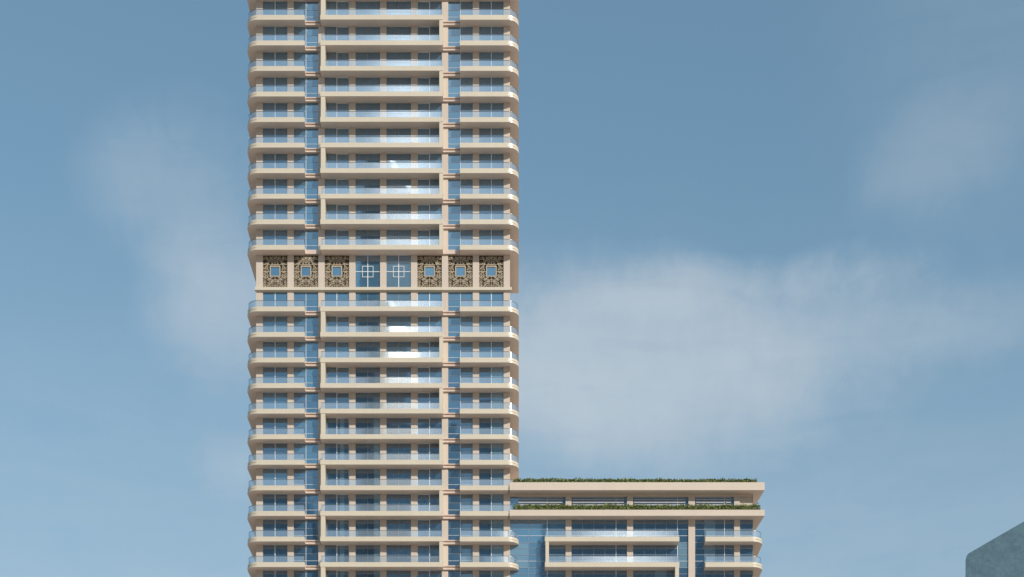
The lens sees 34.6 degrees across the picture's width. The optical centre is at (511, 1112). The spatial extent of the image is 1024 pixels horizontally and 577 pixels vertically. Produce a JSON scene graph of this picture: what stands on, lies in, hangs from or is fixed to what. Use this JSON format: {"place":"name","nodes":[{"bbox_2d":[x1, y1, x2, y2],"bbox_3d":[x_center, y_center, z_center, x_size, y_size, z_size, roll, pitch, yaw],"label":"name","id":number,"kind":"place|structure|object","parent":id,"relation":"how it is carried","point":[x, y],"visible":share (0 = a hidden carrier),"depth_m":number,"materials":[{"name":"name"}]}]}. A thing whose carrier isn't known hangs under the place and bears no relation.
{"place":"outdoors","nodes":[
{"label":"outdoors","id":0,"kind":"place"},
{"bbox_2d":[247,0,518,576],"bbox_3d":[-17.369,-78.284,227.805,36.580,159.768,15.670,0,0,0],"label":"apartment tower","id":1,"kind":"structure","parent":0,"point":[383,258],"depth_m":221.30,"materials":[{"name":"beige paint"}]},
{"bbox_2d":[263,316,286,331],"bbox_3d":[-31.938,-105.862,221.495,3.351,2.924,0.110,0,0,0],"label":"balcony door","id":2,"kind":"structure","parent":1,"relation":"in","point":[270,323],"depth_m":221.48,"materials":[{"name":"blue glass"}]},
{"bbox_2d":[263,393,286,408],"bbox_3d":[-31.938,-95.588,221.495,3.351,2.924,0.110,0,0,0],"label":"balcony door","id":3,"kind":"structure","parent":1,"relation":"in","point":[270,400],"depth_m":221.48,"materials":[{"name":"blue glass"}]},
{"bbox_2d":[263,443,286,459],"bbox_3d":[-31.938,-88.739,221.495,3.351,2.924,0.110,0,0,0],"label":"balcony door","id":4,"kind":"structure","parent":1,"relation":"in","point":[271,451],"depth_m":221.48,"materials":[{"name":"blue glass"}]},
{"bbox_2d":[263,494,286,510],"bbox_3d":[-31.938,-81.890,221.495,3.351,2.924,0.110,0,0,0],"label":"balcony door","id":5,"kind":"structure","parent":1,"relation":"in","point":[271,502],"depth_m":221.48,"materials":[{"name":"blue glass"}]},
{"bbox_2d":[263,520,286,536],"bbox_3d":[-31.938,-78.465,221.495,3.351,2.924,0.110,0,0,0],"label":"balcony door","id":6,"kind":"structure","parent":1,"relation":"in","point":[267,524],"depth_m":221.48,"materials":[{"name":"blue glass"}]},
{"bbox_2d":[263,545,286,561],"bbox_3d":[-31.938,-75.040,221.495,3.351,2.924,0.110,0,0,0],"label":"balcony door","id":7,"kind":"structure","parent":1,"relation":"in","point":[271,553],"depth_m":221.48,"materials":[{"name":"blue glass"}]},
{"bbox_2d":[294,2,317,20],"bbox_3d":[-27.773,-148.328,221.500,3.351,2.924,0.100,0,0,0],"label":"recess window","id":8,"kind":"structure","parent":1,"relation":"in","point":[310,10],"depth_m":221.48,"materials":[{"name":"blue glass"}]},
{"bbox_2d":[294,27,317,45],"bbox_3d":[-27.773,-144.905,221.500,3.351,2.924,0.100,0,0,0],"label":"recess window","id":9,"kind":"structure","parent":1,"relation":"in","point":[310,34],"depth_m":221.48,"materials":[{"name":"blue glass"}]},
{"bbox_2d":[294,52,317,71],"bbox_3d":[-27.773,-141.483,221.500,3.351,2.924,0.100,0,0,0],"label":"recess window","id":10,"kind":"structure","parent":1,"relation":"in","point":[310,59],"depth_m":221.48,"materials":[{"name":"blue glass"}]},
{"bbox_2d":[294,78,317,96],"bbox_3d":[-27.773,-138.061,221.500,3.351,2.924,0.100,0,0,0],"label":"recess window","id":11,"kind":"structure","parent":1,"relation":"in","point":[310,85],"depth_m":221.48,"materials":[{"name":"blue glass"}]},
{"bbox_2d":[294,103,317,121],"bbox_3d":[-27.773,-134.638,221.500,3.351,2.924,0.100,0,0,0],"label":"recess window","id":12,"kind":"structure","parent":1,"relation":"in","point":[310,110],"depth_m":221.48,"materials":[{"name":"blue glass"}]},
{"bbox_2d":[294,129,317,147],"bbox_3d":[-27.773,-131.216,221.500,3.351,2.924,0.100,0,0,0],"label":"recess window","id":13,"kind":"structure","parent":1,"relation":"in","point":[310,136],"depth_m":221.48,"materials":[{"name":"blue glass"}]},
{"bbox_2d":[294,154,317,172],"bbox_3d":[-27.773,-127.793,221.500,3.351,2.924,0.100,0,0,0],"label":"recess window","id":14,"kind":"structure","parent":1,"relation":"in","point":[310,161],"depth_m":221.48,"materials":[{"name":"blue glass"}]},
{"bbox_2d":[294,179,317,198],"bbox_3d":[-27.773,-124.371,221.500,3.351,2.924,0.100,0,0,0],"label":"recess window","id":15,"kind":"structure","parent":1,"relation":"in","point":[310,186],"depth_m":221.48,"materials":[{"name":"blue glass"}]},
{"bbox_2d":[294,205,317,223],"bbox_3d":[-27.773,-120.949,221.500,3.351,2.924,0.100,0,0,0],"label":"recess window","id":16,"kind":"structure","parent":1,"relation":"in","point":[310,212],"depth_m":221.48,"materials":[{"name":"blue glass"}]},
{"bbox_2d":[294,230,317,249],"bbox_3d":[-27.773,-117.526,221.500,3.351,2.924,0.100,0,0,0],"label":"recess window","id":17,"kind":"structure","parent":1,"relation":"in","point":[310,237],"depth_m":221.48,"materials":[{"name":"blue glass"}]},
{"bbox_2d":[294,293,317,310],"bbox_3d":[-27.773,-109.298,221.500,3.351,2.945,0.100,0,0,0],"label":"recess window","id":18,"kind":"structure","parent":1,"relation":"in","point":[310,299],"depth_m":221.48,"materials":[{"name":"blue glass"}]},
{"bbox_2d":[294,317,317,335],"bbox_3d":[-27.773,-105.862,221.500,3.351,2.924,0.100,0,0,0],"label":"recess window","id":19,"kind":"structure","parent":1,"relation":"in","point":[310,324],"depth_m":221.48,"materials":[{"name":"blue glass"}]},
{"bbox_2d":[294,342,317,361],"bbox_3d":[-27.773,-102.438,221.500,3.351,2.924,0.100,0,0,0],"label":"recess window","id":20,"kind":"structure","parent":1,"relation":"in","point":[310,349],"depth_m":221.48,"materials":[{"name":"blue glass"}]},
{"bbox_2d":[294,367,317,386],"bbox_3d":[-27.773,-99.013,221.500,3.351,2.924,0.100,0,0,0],"label":"recess window","id":21,"kind":"structure","parent":1,"relation":"in","point":[310,374],"depth_m":221.48,"materials":[{"name":"blue glass"}]},
{"bbox_2d":[294,393,317,412],"bbox_3d":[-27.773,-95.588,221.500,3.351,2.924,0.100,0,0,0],"label":"recess window","id":22,"kind":"structure","parent":1,"relation":"in","point":[310,400],"depth_m":221.48,"materials":[{"name":"blue glass"}]},
{"bbox_2d":[294,418,317,437],"bbox_3d":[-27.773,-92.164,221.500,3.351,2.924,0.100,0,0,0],"label":"recess window","id":23,"kind":"structure","parent":1,"relation":"in","point":[310,425],"depth_m":221.48,"materials":[{"name":"blue glass"}]},
{"bbox_2d":[294,444,317,463],"bbox_3d":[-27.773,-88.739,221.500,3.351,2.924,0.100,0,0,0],"label":"recess window","id":24,"kind":"structure","parent":1,"relation":"in","point":[310,451],"depth_m":221.48,"materials":[{"name":"blue glass"}]},
{"bbox_2d":[294,469,317,488],"bbox_3d":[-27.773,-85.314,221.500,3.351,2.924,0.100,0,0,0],"label":"recess window","id":25,"kind":"structure","parent":1,"relation":"in","point":[310,476],"depth_m":221.48,"materials":[{"name":"blue glass"}]},
{"bbox_2d":[294,494,317,513],"bbox_3d":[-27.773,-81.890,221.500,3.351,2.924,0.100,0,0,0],"label":"recess window","id":26,"kind":"structure","parent":1,"relation":"in","point":[309,501],"depth_m":221.48,"materials":[{"name":"blue glass"}]},
{"bbox_2d":[294,520,317,539],"bbox_3d":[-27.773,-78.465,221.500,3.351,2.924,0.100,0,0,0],"label":"recess window","id":27,"kind":"structure","parent":1,"relation":"in","point":[310,527],"depth_m":221.48,"materials":[{"name":"blue glass"}]},
{"bbox_2d":[294,545,317,564],"bbox_3d":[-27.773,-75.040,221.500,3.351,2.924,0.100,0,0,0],"label":"recess window","id":28,"kind":"structure","parent":1,"relation":"in","point":[309,552],"depth_m":221.48,"materials":[{"name":"blue glass"}]},
{"bbox_2d":[325,443,348,459],"bbox_3d":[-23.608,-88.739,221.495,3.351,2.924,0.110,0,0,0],"label":"balcony door","id":29,"kind":"structure","parent":1,"relation":"in","point":[333,451],"depth_m":221.48,"materials":[{"name":"blue glass"}]},
{"bbox_2d":[325,494,348,510],"bbox_3d":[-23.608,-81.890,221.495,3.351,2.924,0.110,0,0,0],"label":"balcony door","id":30,"kind":"structure","parent":1,"relation":"in","point":[333,502],"depth_m":221.48,"materials":[{"name":"blue glass"}]},
{"bbox_2d":[325,545,348,561],"bbox_3d":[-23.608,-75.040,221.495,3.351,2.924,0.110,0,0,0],"label":"balcony door","id":31,"kind":"structure","parent":1,"relation":"in","point":[333,553],"depth_m":221.48,"materials":[{"name":"blue glass"}]},
{"bbox_2d":[326,316,348,331],"bbox_3d":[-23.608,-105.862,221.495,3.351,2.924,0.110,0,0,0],"label":"balcony door","id":32,"kind":"structure","parent":1,"relation":"in","point":[333,323],"depth_m":221.48,"materials":[{"name":"blue glass"}]},
{"bbox_2d":[326,367,348,382],"bbox_3d":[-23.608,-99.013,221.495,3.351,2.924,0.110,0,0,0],"label":"balcony door","id":33,"kind":"structure","parent":1,"relation":"in","point":[333,374],"depth_m":221.48,"materials":[{"name":"blue glass"}]},
{"bbox_2d":[326,520,348,536],"bbox_3d":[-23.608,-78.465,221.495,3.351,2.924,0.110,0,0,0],"label":"balcony door","id":34,"kind":"structure","parent":1,"relation":"in","point":[330,524],"depth_m":221.48,"materials":[{"name":"blue glass"}]},
{"bbox_2d":[356,367,379,382],"bbox_3d":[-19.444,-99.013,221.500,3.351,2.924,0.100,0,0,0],"label":"picture window","id":35,"kind":"structure","parent":1,"relation":"in","point":[363,374],"depth_m":221.48,"materials":[{"name":"blue glass"}]},
{"bbox_2d":[356,444,379,459],"bbox_3d":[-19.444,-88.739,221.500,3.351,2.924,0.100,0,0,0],"label":"picture window","id":36,"kind":"structure","parent":1,"relation":"in","point":[363,451],"depth_m":221.48,"materials":[{"name":"blue glass"}]},
{"bbox_2d":[356,494,379,510],"bbox_3d":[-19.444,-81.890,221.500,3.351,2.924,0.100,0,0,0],"label":"picture window","id":37,"kind":"structure","parent":1,"relation":"in","point":[364,502],"depth_m":221.48,"materials":[{"name":"blue glass"}]},
{"bbox_2d":[356,520,379,536],"bbox_3d":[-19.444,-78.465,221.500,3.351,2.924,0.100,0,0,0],"label":"picture window","id":38,"kind":"structure","parent":1,"relation":"in","point":[360,524],"depth_m":221.48,"materials":[{"name":"blue glass"}]},
{"bbox_2d":[356,545,379,561],"bbox_3d":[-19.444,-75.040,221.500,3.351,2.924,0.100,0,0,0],"label":"picture window","id":39,"kind":"structure","parent":1,"relation":"in","point":[364,553],"depth_m":221.48,"materials":[{"name":"blue glass"}]},
{"bbox_2d":[356,255,379,286],"bbox_3d":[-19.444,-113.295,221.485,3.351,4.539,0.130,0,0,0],"label":"window","id":40,"kind":"structure","parent":1,"relation":"in","point":[367,267],"depth_m":221.48,"materials":[{"name":"blue glass"}]},
{"bbox_2d":[386,367,410,382],"bbox_3d":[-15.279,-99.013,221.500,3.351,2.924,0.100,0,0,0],"label":"picture window","id":41,"kind":"structure","parent":1,"relation":"in","point":[394,374],"depth_m":221.48,"materials":[{"name":"blue glass"}]},
{"bbox_2d":[386,444,410,459],"bbox_3d":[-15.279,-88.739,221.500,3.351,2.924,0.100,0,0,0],"label":"picture window","id":42,"kind":"structure","parent":1,"relation":"in","point":[394,451],"depth_m":221.48,"materials":[{"name":"blue glass"}]},
{"bbox_2d":[386,494,410,510],"bbox_3d":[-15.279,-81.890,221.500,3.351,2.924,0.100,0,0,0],"label":"picture window","id":43,"kind":"structure","parent":1,"relation":"in","point":[395,502],"depth_m":221.48,"materials":[{"name":"blue glass"}]},
{"bbox_2d":[386,255,410,286],"bbox_3d":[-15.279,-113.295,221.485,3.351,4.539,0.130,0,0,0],"label":"window","id":44,"kind":"structure","parent":1,"relation":"in","point":[398,271],"depth_m":221.48,"materials":[{"name":"blue glass"}]},
{"bbox_2d":[387,520,410,536],"bbox_3d":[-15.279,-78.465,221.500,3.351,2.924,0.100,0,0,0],"label":"picture window","id":45,"kind":"structure","parent":1,"relation":"in","point":[391,524],"depth_m":221.48,"materials":[{"name":"blue glass"}]},
{"bbox_2d":[387,545,410,561],"bbox_3d":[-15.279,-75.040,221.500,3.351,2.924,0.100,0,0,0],"label":"picture window","id":46,"kind":"structure","parent":1,"relation":"in","point":[395,553],"depth_m":221.48,"materials":[{"name":"blue glass"}]},
{"bbox_2d":[417,443,438,459],"bbox_3d":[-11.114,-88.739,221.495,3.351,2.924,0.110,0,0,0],"label":"balcony door","id":47,"kind":"structure","parent":1,"relation":"in","point":[425,451],"depth_m":221.48,"materials":[{"name":"blue glass"}]},
{"bbox_2d":[417,494,438,510],"bbox_3d":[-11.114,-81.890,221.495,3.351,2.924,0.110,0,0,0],"label":"balcony door","id":48,"kind":"structure","parent":1,"relation":"in","point":[425,502],"depth_m":221.48,"materials":[{"name":"blue glass"}]},
{"bbox_2d":[417,545,438,561],"bbox_3d":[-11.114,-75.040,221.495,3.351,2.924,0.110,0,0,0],"label":"balcony door","id":49,"kind":"structure","parent":1,"relation":"in","point":[425,553],"depth_m":221.48,"materials":[{"name":"blue glass"}]},
{"bbox_2d":[417,316,441,331],"bbox_3d":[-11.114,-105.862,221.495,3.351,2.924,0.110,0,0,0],"label":"balcony door","id":50,"kind":"structure","parent":1,"relation":"in","point":[424,323],"depth_m":221.48,"materials":[{"name":"blue glass"}]},
{"bbox_2d":[417,367,441,382],"bbox_3d":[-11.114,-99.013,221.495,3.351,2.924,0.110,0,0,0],"label":"balcony door","id":51,"kind":"structure","parent":1,"relation":"in","point":[424,374],"depth_m":221.48,"materials":[{"name":"blue glass"}]},
{"bbox_2d":[417,418,441,433],"bbox_3d":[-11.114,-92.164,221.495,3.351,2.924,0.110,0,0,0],"label":"balcony door","id":52,"kind":"structure","parent":1,"relation":"in","point":[421,422],"depth_m":221.48,"materials":[{"name":"blue glass"}]},
{"bbox_2d":[417,469,441,484],"bbox_3d":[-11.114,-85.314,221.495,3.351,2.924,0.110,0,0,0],"label":"balcony door","id":53,"kind":"structure","parent":1,"relation":"in","point":[421,473],"depth_m":221.48,"materials":[{"name":"blue glass"}]},
{"bbox_2d":[417,520,441,536],"bbox_3d":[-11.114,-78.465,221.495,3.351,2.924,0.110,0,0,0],"label":"balcony door","id":54,"kind":"structure","parent":1,"relation":"in","point":[421,524],"depth_m":221.48,"materials":[{"name":"blue glass"}]},
{"bbox_2d":[448,1,472,20],"bbox_3d":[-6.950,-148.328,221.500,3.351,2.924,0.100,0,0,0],"label":"recess window","id":55,"kind":"structure","parent":1,"relation":"in","point":[454,8],"depth_m":221.48,"materials":[{"name":"blue glass"}]},
{"bbox_2d":[448,27,472,45],"bbox_3d":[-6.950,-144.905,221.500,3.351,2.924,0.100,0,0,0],"label":"recess window","id":56,"kind":"structure","parent":1,"relation":"in","point":[455,34],"depth_m":221.48,"materials":[{"name":"blue glass"}]},
{"bbox_2d":[448,52,472,71],"bbox_3d":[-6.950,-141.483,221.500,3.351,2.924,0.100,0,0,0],"label":"recess window","id":57,"kind":"structure","parent":1,"relation":"in","point":[454,58],"depth_m":221.48,"materials":[{"name":"blue glass"}]},
{"bbox_2d":[448,78,472,96],"bbox_3d":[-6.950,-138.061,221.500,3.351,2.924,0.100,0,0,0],"label":"recess window","id":58,"kind":"structure","parent":1,"relation":"in","point":[455,85],"depth_m":221.48,"materials":[{"name":"blue glass"}]},
{"bbox_2d":[448,103,472,121],"bbox_3d":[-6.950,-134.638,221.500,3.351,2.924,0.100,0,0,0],"label":"recess window","id":59,"kind":"structure","parent":1,"relation":"in","point":[454,109],"depth_m":221.48,"materials":[{"name":"blue glass"}]},
{"bbox_2d":[448,128,472,147],"bbox_3d":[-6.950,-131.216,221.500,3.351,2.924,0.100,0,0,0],"label":"recess window","id":60,"kind":"structure","parent":1,"relation":"in","point":[455,136],"depth_m":221.48,"materials":[{"name":"blue glass"}]},
{"bbox_2d":[448,154,472,172],"bbox_3d":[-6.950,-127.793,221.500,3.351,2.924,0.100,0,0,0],"label":"recess window","id":61,"kind":"structure","parent":1,"relation":"in","point":[454,160],"depth_m":221.48,"materials":[{"name":"blue glass"}]},
{"bbox_2d":[448,179,472,198],"bbox_3d":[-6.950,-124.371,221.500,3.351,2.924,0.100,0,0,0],"label":"recess window","id":62,"kind":"structure","parent":1,"relation":"in","point":[455,186],"depth_m":221.48,"materials":[{"name":"blue glass"}]},
{"bbox_2d":[448,205,472,223],"bbox_3d":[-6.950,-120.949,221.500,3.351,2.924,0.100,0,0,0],"label":"recess window","id":63,"kind":"structure","parent":1,"relation":"in","point":[454,211],"depth_m":221.48,"materials":[{"name":"blue glass"}]},
{"bbox_2d":[448,230,472,249],"bbox_3d":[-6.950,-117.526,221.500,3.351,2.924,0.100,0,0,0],"label":"recess window","id":64,"kind":"structure","parent":1,"relation":"in","point":[455,237],"depth_m":221.48,"materials":[{"name":"blue glass"}]},
{"bbox_2d":[448,292,472,310],"bbox_3d":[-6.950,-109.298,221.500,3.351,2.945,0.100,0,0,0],"label":"recess window","id":65,"kind":"structure","parent":1,"relation":"in","point":[454,299],"depth_m":221.48,"materials":[{"name":"blue glass"}]},
{"bbox_2d":[448,316,472,335],"bbox_3d":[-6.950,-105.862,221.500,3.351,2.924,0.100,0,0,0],"label":"recess window","id":66,"kind":"structure","parent":1,"relation":"in","point":[456,325],"depth_m":221.48,"materials":[{"name":"blue glass"}]},
{"bbox_2d":[448,342,472,361],"bbox_3d":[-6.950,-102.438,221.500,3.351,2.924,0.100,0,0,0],"label":"recess window","id":67,"kind":"structure","parent":1,"relation":"in","point":[454,348],"depth_m":221.48,"materials":[{"name":"blue glass"}]},
{"bbox_2d":[448,367,472,386],"bbox_3d":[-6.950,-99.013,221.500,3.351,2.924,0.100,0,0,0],"label":"recess window","id":68,"kind":"structure","parent":1,"relation":"in","point":[455,374],"depth_m":221.48,"materials":[{"name":"blue glass"}]},
{"bbox_2d":[448,393,472,412],"bbox_3d":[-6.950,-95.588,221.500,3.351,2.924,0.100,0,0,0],"label":"recess window","id":69,"kind":"structure","parent":1,"relation":"in","point":[455,400],"depth_m":221.48,"materials":[{"name":"blue glass"}]},
{"bbox_2d":[448,418,472,437],"bbox_3d":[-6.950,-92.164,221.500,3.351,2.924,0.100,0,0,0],"label":"recess window","id":70,"kind":"structure","parent":1,"relation":"in","point":[455,425],"depth_m":221.48,"materials":[{"name":"blue glass"}]},
{"bbox_2d":[448,443,472,463],"bbox_3d":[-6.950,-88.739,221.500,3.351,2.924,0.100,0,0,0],"label":"recess window","id":71,"kind":"structure","parent":1,"relation":"in","point":[456,452],"depth_m":221.48,"materials":[{"name":"blue glass"}]},
{"bbox_2d":[448,469,472,488],"bbox_3d":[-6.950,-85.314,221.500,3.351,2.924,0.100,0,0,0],"label":"recess window","id":72,"kind":"structure","parent":1,"relation":"in","point":[455,476],"depth_m":221.48,"materials":[{"name":"blue glass"}]},
{"bbox_2d":[448,494,472,513],"bbox_3d":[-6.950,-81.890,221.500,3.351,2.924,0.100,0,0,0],"label":"recess window","id":73,"kind":"structure","parent":1,"relation":"in","point":[457,503],"depth_m":221.48,"materials":[{"name":"blue glass"}]},
{"bbox_2d":[448,520,472,539],"bbox_3d":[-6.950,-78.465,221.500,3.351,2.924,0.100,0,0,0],"label":"recess window","id":74,"kind":"structure","parent":1,"relation":"in","point":[455,527],"depth_m":221.48,"materials":[{"name":"blue glass"}]},
{"bbox_2d":[448,545,472,564],"bbox_3d":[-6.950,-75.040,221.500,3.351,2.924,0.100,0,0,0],"label":"recess window","id":75,"kind":"structure","parent":1,"relation":"in","point":[457,554],"depth_m":221.48,"materials":[{"name":"blue glass"}]},
{"bbox_2d":[479,128,503,142],"bbox_3d":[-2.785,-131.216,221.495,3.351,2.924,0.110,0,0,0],"label":"balcony door","id":76,"kind":"structure","parent":1,"relation":"in","point":[486,135],"depth_m":221.48,"materials":[{"name":"blue glass"}]},
{"bbox_2d":[479,179,503,193],"bbox_3d":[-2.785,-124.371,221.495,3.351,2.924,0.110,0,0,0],"label":"balcony door","id":77,"kind":"structure","parent":1,"relation":"in","point":[486,186],"depth_m":221.48,"materials":[{"name":"blue glass"}]},
{"bbox_2d":[479,230,503,244],"bbox_3d":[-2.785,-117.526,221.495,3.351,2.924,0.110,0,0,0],"label":"balcony door","id":78,"kind":"structure","parent":1,"relation":"in","point":[486,237],"depth_m":221.48,"materials":[{"name":"blue glass"}]},
{"bbox_2d":[479,316,503,331],"bbox_3d":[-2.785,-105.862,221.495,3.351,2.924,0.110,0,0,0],"label":"balcony door","id":79,"kind":"structure","parent":1,"relation":"in","point":[486,323],"depth_m":221.48,"materials":[{"name":"blue glass"}]},
{"bbox_2d":[479,342,503,357],"bbox_3d":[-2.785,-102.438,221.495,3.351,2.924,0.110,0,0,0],"label":"balcony door","id":80,"kind":"structure","parent":1,"relation":"in","point":[483,346],"depth_m":221.48,"materials":[{"name":"blue glass"}]},
{"bbox_2d":[479,367,503,382],"bbox_3d":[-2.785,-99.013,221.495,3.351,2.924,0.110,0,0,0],"label":"balcony door","id":81,"kind":"structure","parent":1,"relation":"in","point":[483,371],"depth_m":221.48,"materials":[{"name":"blue glass"}]},
{"bbox_2d":[479,393,503,408],"bbox_3d":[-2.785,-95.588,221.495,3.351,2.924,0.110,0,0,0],"label":"balcony door","id":82,"kind":"structure","parent":1,"relation":"in","point":[486,400],"depth_m":221.48,"materials":[{"name":"blue glass"}]},
{"bbox_2d":[479,418,503,433],"bbox_3d":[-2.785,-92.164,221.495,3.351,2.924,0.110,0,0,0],"label":"balcony door","id":83,"kind":"structure","parent":1,"relation":"in","point":[483,422],"depth_m":221.48,"materials":[{"name":"blue glass"}]},
{"bbox_2d":[479,443,503,459],"bbox_3d":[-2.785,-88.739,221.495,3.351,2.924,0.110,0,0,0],"label":"balcony door","id":84,"kind":"structure","parent":1,"relation":"in","point":[487,451],"depth_m":221.48,"materials":[{"name":"blue glass"}]},
{"bbox_2d":[479,469,503,484],"bbox_3d":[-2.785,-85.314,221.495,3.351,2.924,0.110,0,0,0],"label":"balcony door","id":85,"kind":"structure","parent":1,"relation":"in","point":[483,473],"depth_m":221.48,"materials":[{"name":"blue glass"}]},
{"bbox_2d":[479,494,503,510],"bbox_3d":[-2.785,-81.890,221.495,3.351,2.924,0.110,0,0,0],"label":"balcony door","id":86,"kind":"structure","parent":1,"relation":"in","point":[487,502],"depth_m":221.48,"materials":[{"name":"blue glass"}]},
{"bbox_2d":[479,520,503,536],"bbox_3d":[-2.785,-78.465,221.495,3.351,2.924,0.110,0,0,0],"label":"balcony door","id":87,"kind":"structure","parent":1,"relation":"in","point":[483,524],"depth_m":221.48,"materials":[{"name":"blue glass"}]},
{"bbox_2d":[479,545,503,561],"bbox_3d":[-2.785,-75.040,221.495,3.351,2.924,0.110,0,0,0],"label":"balcony door","id":88,"kind":"structure","parent":1,"relation":"in","point":[487,553],"depth_m":221.48,"materials":[{"name":"blue glass"}]},
{"bbox_2d":[0,0,1023,576],"label":"sky","id":89,"kind":"structure","parent":0,"point":[777,243],"materials":[{"name":"blue"}]},
{"bbox_2d":[965,522,1023,576],"bbox_3d":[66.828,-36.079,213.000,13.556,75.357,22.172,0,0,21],"label":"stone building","id":90,"kind":"structure","parent":0,"point":[1001,555],"depth_m":205.00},
{"label":"ground","id":91,"kind":"structure","parent":0,"visible":0},
{"bbox_2d":[509,482,764,576],"bbox_3d":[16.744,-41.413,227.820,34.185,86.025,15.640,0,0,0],"label":"apartment block","id":92,"kind":"structure","parent":91,"relation":"on","point":[638,543],"depth_m":221.36,"materials":[{"name":"paint"}]},
{"bbox_2d":[510,497,565,509],"bbox_3d":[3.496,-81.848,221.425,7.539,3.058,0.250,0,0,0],"label":"curtain window","id":93,"kind":"structure","parent":92,"relation":"in","point":[513,500],"depth_m":221.43,"materials":[{"name":"blue glass"}]},
{"bbox_2d":[510,520,565,541],"bbox_3d":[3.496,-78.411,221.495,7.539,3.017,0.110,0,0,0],"label":"curtain window","id":94,"kind":"structure","parent":92,"relation":"in","point":[527,530],"depth_m":221.48,"materials":[{"name":"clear glass"}]},
{"bbox_2d":[510,542,565,567],"bbox_3d":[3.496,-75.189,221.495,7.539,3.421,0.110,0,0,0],"label":"curtain window","id":95,"kind":"structure","parent":92,"relation":"in","point":[528,554],"depth_m":221.48,"materials":[{"name":"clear glass"}]},
{"bbox_2d":[510,568,565,576],"bbox_3d":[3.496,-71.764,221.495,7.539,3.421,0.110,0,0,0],"label":"curtain window","id":96,"kind":"structure","parent":92,"relation":"in","point":[523,572],"depth_m":221.48,"materials":[{"name":"blue glass"}]},
{"bbox_2d":[572,497,626,509],"bbox_3d":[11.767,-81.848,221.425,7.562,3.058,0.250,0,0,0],"label":"curtain window","id":97,"kind":"structure","parent":92,"relation":"in","point":[584,500],"depth_m":221.38,"materials":[{"name":"blue glass"}]},
{"bbox_2d":[572,520,626,536],"bbox_3d":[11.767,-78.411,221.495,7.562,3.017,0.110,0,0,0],"label":"curtain window","id":98,"kind":"structure","parent":92,"relation":"in","point":[576,524],"depth_m":221.48,"materials":[{"name":"blue glass"}]},
{"bbox_2d":[572,545,626,561],"bbox_3d":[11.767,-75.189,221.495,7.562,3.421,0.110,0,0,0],"label":"curtain window","id":99,"kind":"structure","parent":92,"relation":"in","point":[580,553],"depth_m":221.48,"materials":[{"name":"blue glass"}]},
{"bbox_2d":[513,477,756,481],"bbox_3d":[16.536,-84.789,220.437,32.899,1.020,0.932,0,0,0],"label":"hedge","id":100,"kind":"object","parent":92,"relation":"on","point":[555,479],"visible":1,"depth_m":220.21,"materials":[{"name":"green plant"}]},
{"bbox_2d":[513,502,760,509],"bbox_3d":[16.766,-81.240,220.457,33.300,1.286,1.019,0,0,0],"label":"hedge","id":101,"kind":"object","parent":92,"relation":"on","point":[689,506],"visible":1,"depth_m":220.24,"materials":[{"name":"green plant"}]},
{"bbox_2d":[633,497,687,509],"bbox_3d":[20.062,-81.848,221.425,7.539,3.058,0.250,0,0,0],"label":"curtain window","id":102,"kind":"structure","parent":92,"relation":"in","point":[674,501],"depth_m":221.38,"materials":[{"name":"blue glass"}]},
{"bbox_2d":[633,520,687,541],"bbox_3d":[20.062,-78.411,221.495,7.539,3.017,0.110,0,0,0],"label":"curtain window","id":103,"kind":"structure","parent":92,"relation":"in","point":[680,525],"depth_m":221.48,"materials":[{"name":"blue glass"}]},
{"bbox_2d":[633,542,687,567],"bbox_3d":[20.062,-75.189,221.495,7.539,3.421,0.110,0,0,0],"label":"curtain window","id":104,"kind":"structure","parent":92,"relation":"in","point":[641,553],"depth_m":221.48,"materials":[{"name":"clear glass"}]},
{"bbox_2d":[695,520,733,541],"bbox_3d":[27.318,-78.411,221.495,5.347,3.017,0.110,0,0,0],"label":"curtain window","id":105,"kind":"structure","parent":92,"relation":"in","point":[701,526],"depth_m":221.48,"materials":[{"name":"blue glass"}]},
{"bbox_2d":[695,542,733,567],"bbox_3d":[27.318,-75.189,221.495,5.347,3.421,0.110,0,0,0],"label":"curtain window","id":106,"kind":"structure","parent":92,"relation":"in","point":[712,553],"depth_m":221.48,"materials":[{"name":"blue glass"}]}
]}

